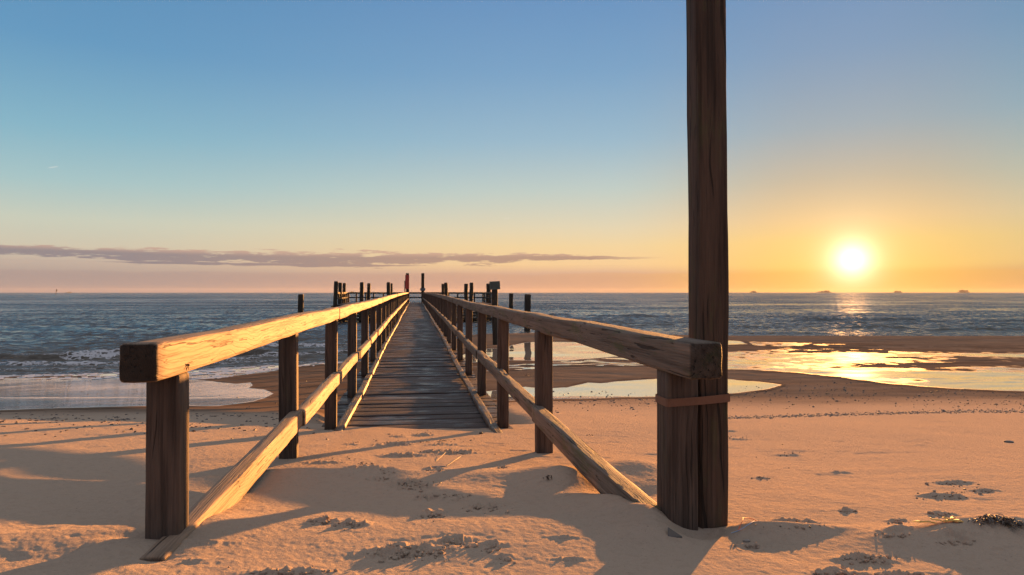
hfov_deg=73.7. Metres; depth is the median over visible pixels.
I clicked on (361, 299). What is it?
mooring pile
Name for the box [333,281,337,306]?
mooring pile
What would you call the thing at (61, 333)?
sea
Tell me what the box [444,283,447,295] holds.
mooring pile
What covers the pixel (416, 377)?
pier walkway
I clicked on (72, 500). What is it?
beach
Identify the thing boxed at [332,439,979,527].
seaweed bits
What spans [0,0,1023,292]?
sky
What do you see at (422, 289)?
gate post
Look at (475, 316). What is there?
pier platform
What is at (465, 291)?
mooring pile
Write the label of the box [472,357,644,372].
rippled wet sand
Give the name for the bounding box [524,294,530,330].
mooring pile
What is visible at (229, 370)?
sea foam
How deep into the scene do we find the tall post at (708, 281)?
2.16 m
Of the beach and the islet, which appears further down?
the beach
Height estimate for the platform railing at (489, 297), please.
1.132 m
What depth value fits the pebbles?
13.46 m
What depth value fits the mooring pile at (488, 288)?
75.77 m
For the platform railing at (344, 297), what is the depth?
69.28 m
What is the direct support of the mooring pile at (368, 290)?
in the sea
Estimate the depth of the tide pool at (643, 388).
15.35 m
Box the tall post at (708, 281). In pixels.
[655,0,729,528]
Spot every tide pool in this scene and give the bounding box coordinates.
[463,340,619,362]
[486,377,785,401]
[728,339,751,345]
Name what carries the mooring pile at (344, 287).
in the sea
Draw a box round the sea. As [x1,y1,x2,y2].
[0,293,1023,375]
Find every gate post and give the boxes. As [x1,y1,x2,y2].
[404,273,408,302]
[420,273,424,302]
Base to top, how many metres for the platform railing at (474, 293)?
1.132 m
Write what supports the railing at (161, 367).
on the pier walkway
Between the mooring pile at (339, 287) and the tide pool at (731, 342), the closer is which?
the tide pool at (731, 342)
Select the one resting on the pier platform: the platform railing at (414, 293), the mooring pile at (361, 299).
the platform railing at (414, 293)
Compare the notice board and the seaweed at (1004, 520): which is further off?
the notice board
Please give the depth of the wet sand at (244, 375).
22.30 m
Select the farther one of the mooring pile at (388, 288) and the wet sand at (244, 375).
the mooring pile at (388, 288)
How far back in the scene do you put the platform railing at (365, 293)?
75.03 m
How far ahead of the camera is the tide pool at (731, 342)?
35.00 m
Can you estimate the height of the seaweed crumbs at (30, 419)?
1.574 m
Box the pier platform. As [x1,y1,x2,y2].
[331,302,498,321]
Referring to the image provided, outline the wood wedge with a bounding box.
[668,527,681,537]
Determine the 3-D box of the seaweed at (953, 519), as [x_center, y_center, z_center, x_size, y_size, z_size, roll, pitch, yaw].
[1.276,0.696,2.045,0.156,0.014,0.050,0,0,-8]
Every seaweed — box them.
[912,516,963,523]
[968,514,1023,529]
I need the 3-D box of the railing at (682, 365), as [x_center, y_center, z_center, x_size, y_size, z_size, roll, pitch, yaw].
[-4.655,0.898,38.639,0.166,1.256,74.164,0,0,-8]
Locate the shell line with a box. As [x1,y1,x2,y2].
[728,408,1023,418]
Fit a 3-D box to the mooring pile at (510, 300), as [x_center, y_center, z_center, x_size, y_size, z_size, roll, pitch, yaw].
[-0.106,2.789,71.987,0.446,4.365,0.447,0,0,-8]
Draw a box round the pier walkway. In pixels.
[322,302,512,432]
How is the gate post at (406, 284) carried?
on the pier platform
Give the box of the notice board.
[489,281,499,344]
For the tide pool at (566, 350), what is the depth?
27.75 m
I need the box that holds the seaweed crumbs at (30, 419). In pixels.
[0,377,327,439]
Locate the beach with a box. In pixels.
[0,333,1023,574]
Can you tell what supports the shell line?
on the beach
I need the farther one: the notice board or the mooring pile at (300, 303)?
the mooring pile at (300, 303)
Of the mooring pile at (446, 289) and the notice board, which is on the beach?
the notice board
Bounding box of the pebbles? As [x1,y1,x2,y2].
[534,379,1023,415]
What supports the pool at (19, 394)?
on the beach
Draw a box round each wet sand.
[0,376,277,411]
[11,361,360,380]
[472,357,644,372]
[728,340,1023,392]
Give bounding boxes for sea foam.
[0,362,341,379]
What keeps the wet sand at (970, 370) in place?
on the beach
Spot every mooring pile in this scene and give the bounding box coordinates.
[298,294,303,312]
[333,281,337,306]
[338,283,341,305]
[342,283,345,299]
[359,282,363,320]
[367,283,370,317]
[387,282,389,294]
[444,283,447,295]
[464,284,467,300]
[469,283,472,301]
[486,284,490,301]
[509,293,512,308]
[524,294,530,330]
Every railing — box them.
[119,292,408,561]
[338,292,348,303]
[349,292,403,301]
[409,292,420,297]
[422,292,721,530]
[426,292,482,301]
[482,292,491,303]

